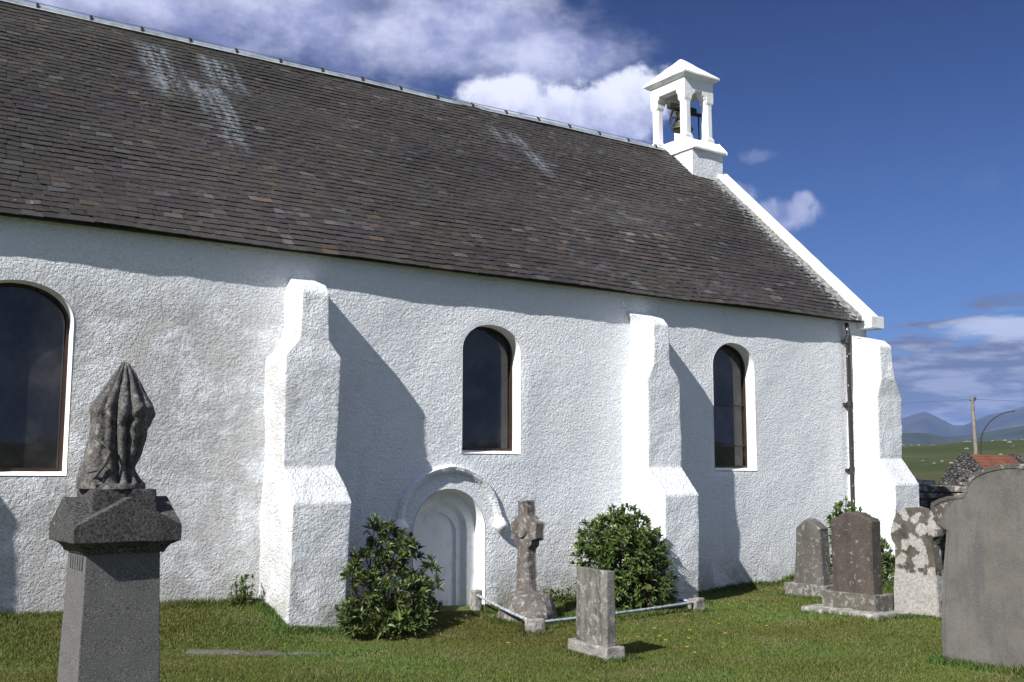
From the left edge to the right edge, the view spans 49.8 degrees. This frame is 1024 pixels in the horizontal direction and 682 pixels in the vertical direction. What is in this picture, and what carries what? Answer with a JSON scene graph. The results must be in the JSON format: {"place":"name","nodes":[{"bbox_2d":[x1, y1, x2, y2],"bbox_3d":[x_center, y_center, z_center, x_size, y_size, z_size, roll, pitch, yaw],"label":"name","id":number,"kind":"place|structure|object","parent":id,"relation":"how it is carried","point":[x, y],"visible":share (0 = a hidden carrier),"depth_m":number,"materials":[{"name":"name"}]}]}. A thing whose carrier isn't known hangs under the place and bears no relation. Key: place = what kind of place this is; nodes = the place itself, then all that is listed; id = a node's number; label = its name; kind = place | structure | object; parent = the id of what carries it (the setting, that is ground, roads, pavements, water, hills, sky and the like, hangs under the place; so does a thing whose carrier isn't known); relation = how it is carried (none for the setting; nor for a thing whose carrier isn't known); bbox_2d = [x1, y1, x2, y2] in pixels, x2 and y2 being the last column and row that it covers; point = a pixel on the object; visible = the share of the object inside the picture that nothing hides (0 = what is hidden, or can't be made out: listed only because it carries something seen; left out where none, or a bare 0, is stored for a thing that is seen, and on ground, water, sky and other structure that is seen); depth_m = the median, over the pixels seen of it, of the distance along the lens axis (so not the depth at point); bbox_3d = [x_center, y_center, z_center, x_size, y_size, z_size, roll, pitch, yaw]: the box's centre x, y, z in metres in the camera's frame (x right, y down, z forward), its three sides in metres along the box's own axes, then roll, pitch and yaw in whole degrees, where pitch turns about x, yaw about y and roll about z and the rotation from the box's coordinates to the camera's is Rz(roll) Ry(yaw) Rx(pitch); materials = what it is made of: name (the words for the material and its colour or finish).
{"place":"outdoors","nodes":[
{"label":"outdoors","id":0,"kind":"place"},
{"bbox_2d":[0,570,1023,681],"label":"grass","id":1,"kind":"structure","parent":0,"point":[854,655],"depth_m":10.02,"materials":[{"name":"green plant"}]},
{"bbox_2d":[0,440,1023,681],"bbox_3d":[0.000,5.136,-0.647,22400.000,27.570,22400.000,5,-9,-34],"label":"ground","id":2,"kind":"structure","parent":0,"point":[931,466],"depth_m":118.33,"materials":[{"name":"green plant"}]},
{"bbox_2d":[49,361,181,681],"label":"pedestal monument","id":3,"kind":"object","parent":2,"relation":"on","point":[115,529],"visible":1,"depth_m":6.08,"materials":[{"name":"grey stone"}]},
{"bbox_2d":[228,574,255,604],"bbox_3d":[-2.711,2.515,11.074,0.345,0.353,0.222,5,-9,-34],"label":"weed","id":4,"kind":"object","parent":2,"relation":"on","point":[244,595],"visible":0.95,"depth_m":11.06,"materials":[{"name":"green plant"}]},
{"bbox_2d":[185,650,329,656],"bbox_3d":[-2.229,2.822,9.756,1.299,0.176,0.114,1,-7,-6],"label":"ledger stone","id":5,"kind":"object","parent":2,"relation":"on","point":[242,652],"visible":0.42,"depth_m":9.73,"materials":[{"name":"grey stone"}]},
{"bbox_2d":[335,512,444,640],"bbox_3d":[-1.219,2.353,11.179,1.417,1.208,0.950,5,-9,-34],"label":"shrub","id":6,"kind":"object","parent":2,"relation":"on","point":[372,600],"visible":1,"depth_m":11.14,"materials":[{"name":"green plant"}]},
{"bbox_2d":[0,0,918,627],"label":"church","id":7,"kind":"structure","parent":2,"relation":"on","point":[322,312],"depth_m":13.29,"materials":[{"name":"white paint"}]},
{"bbox_2d":[0,280,73,475],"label":"window","id":8,"kind":"structure","parent":7,"relation":"in","point":[37,323],"depth_m":10.50,"materials":[{"name":"black glass"}]},
{"bbox_2d":[395,465,508,605],"bbox_3d":[-0.749,2.450,12.737,1.525,2.020,0.473,5,-9,-34],"label":"blocked doorway","id":9,"kind":"structure","parent":7,"relation":"in","point":[451,525],"depth_m":12.98,"materials":[{"name":"white paint"}]},
{"bbox_2d":[462,325,520,454],"bbox_3d":[-0.315,0.591,13.342,0.842,1.552,0.271,5,-9,-34],"label":"window","id":10,"kind":"structure","parent":7,"relation":"in","point":[491,354],"depth_m":13.46,"materials":[{"name":"black glass"}]},
{"bbox_2d":[712,343,756,470],"bbox_3d":[3.066,0.938,15.654,0.832,1.802,0.271,5,-9,-34],"label":"window","id":11,"kind":"structure","parent":7,"relation":"in","point":[734,412],"depth_m":15.80,"materials":[{"name":"black glass"}]},
{"bbox_2d":[497,499,557,621],"bbox_3d":[0.188,2.506,12.013,0.700,1.541,0.845,5,-9,-34],"label":"stone cross","id":12,"kind":"object","parent":2,"relation":"on","point":[526,598],"visible":0.8,"depth_m":11.93,"materials":[{"name":"grey stone"}]},
{"bbox_2d":[543,586,575,601],"bbox_3d":[0.567,3.065,13.200,0.696,0.261,0.348,5,-9,-34],"label":"weed","id":13,"kind":"object","parent":2,"relation":"on","point":[551,594],"visible":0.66,"depth_m":13.21,"materials":[{"name":"green plant"}]},
{"bbox_2d":[471,590,705,632],"bbox_3d":[0.895,3.090,12.498,2.888,0.510,1.747,5,-9,-34],"label":"plot railing","id":14,"kind":"object","parent":2,"relation":"on","point":[534,624],"visible":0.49,"depth_m":12.32,"materials":[{"name":"stone"}]},
{"bbox_2d":[568,566,625,659],"bbox_3d":[0.747,2.492,9.813,0.219,0.932,0.618,4,-8,-31],"label":"gravestone","id":15,"kind":"object","parent":2,"relation":"on","point":[595,614],"visible":0.74,"depth_m":9.73,"materials":[{"name":"stone"}]},
{"bbox_2d":[567,503,680,611],"bbox_3d":[1.355,2.582,13.079,1.389,1.322,1.043,5,-9,-34],"label":"shrub","id":16,"kind":"object","parent":2,"relation":"on","point":[632,548],"visible":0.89,"depth_m":12.94,"materials":[{"name":"green plant"}]},
{"bbox_2d":[784,518,832,597],"bbox_3d":[3.980,2.947,14.618,0.351,1.177,0.711,5,-9,-34],"label":"gravestone","id":17,"kind":"object","parent":2,"relation":"on","point":[812,576],"visible":0.65,"depth_m":14.51,"materials":[{"name":"grey stone"}]},
{"bbox_2d":[801,511,911,620],"bbox_3d":[3.959,2.659,12.792,0.630,1.346,1.105,5,-9,-34],"label":"gravestone","id":18,"kind":"object","parent":2,"relation":"on","point":[856,565],"visible":0.78,"depth_m":12.66,"materials":[{"name":"grey stone"}]},
{"bbox_2d":[824,496,894,582],"bbox_3d":[5.083,2.902,15.903,1.183,1.342,0.879,5,-9,-34],"label":"shrub","id":19,"kind":"object","parent":2,"relation":"on","point":[838,506],"visible":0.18,"depth_m":15.93,"materials":[{"name":"green plant"}]},
{"bbox_2d":[888,556,894,584],"bbox_3d":[5.448,3.231,15.340,0.721,0.552,0.509,3,-8,-22],"label":"weed","id":20,"kind":"object","parent":2,"relation":"on","point":[892,574],"visible":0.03,"depth_m":15.28,"materials":[{"name":"green plant"}]},
{"bbox_2d":[891,507,944,620],"bbox_3d":[4.682,2.621,12.730,0.297,1.404,0.818,5,-9,-34],"label":"gravestone","id":21,"kind":"object","parent":2,"relation":"on","point":[917,534],"visible":0.64,"depth_m":12.63,"materials":[{"name":"stone"}]},
{"bbox_2d":[916,478,965,568],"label":"graveyard wall","id":22,"kind":"structure","parent":2,"relation":"on","point":[930,491],"depth_m":19.06,"materials":[{"name":"stone"}]},
{"bbox_2d":[969,397,977,454],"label":"utility pole","id":23,"kind":"object","parent":2,"relation":"on","point":[975,448],"visible":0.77,"depth_m":68.96,"materials":[{"name":"wood"}]},
{"bbox_2d":[931,463,1023,669],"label":"gravestone","id":24,"kind":"object","parent":2,"relation":"on","point":[980,519],"visible":0.92,"depth_m":9.36,"materials":[{"name":"grey stone"}]},
{"bbox_2d":[936,453,1023,485],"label":"byre","id":25,"kind":"structure","parent":2,"relation":"on","point":[963,467],"depth_m":48.18,"materials":[{"name":"stone"}]},
{"bbox_2d":[980,411,1014,454],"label":"bent pole","id":26,"kind":"object","parent":2,"relation":"on","point":[987,425],"visible":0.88,"depth_m":65.97,"materials":[{"name":"metal"}]},
{"bbox_2d":[17,0,1023,424],"label":"sky","id":27,"kind":"structure","parent":0,"point":[886,137],"materials":[{"name":"blue"}]},
{"bbox_2d":[901,407,1023,436],"bbox_3d":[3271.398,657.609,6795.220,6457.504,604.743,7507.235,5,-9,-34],"label":"mountains","id":28,"kind":"structure","parent":0,"point":[924,422],"depth_m":5953.44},
{"bbox_2d":[902,426,1023,444],"bbox_3d":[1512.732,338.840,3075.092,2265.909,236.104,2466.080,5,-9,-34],"label":"hills","id":29,"kind":"structure","parent":0,"point":[1015,433],"depth_m":2915.67,"materials":[{"name":"green plant"}]}
]}

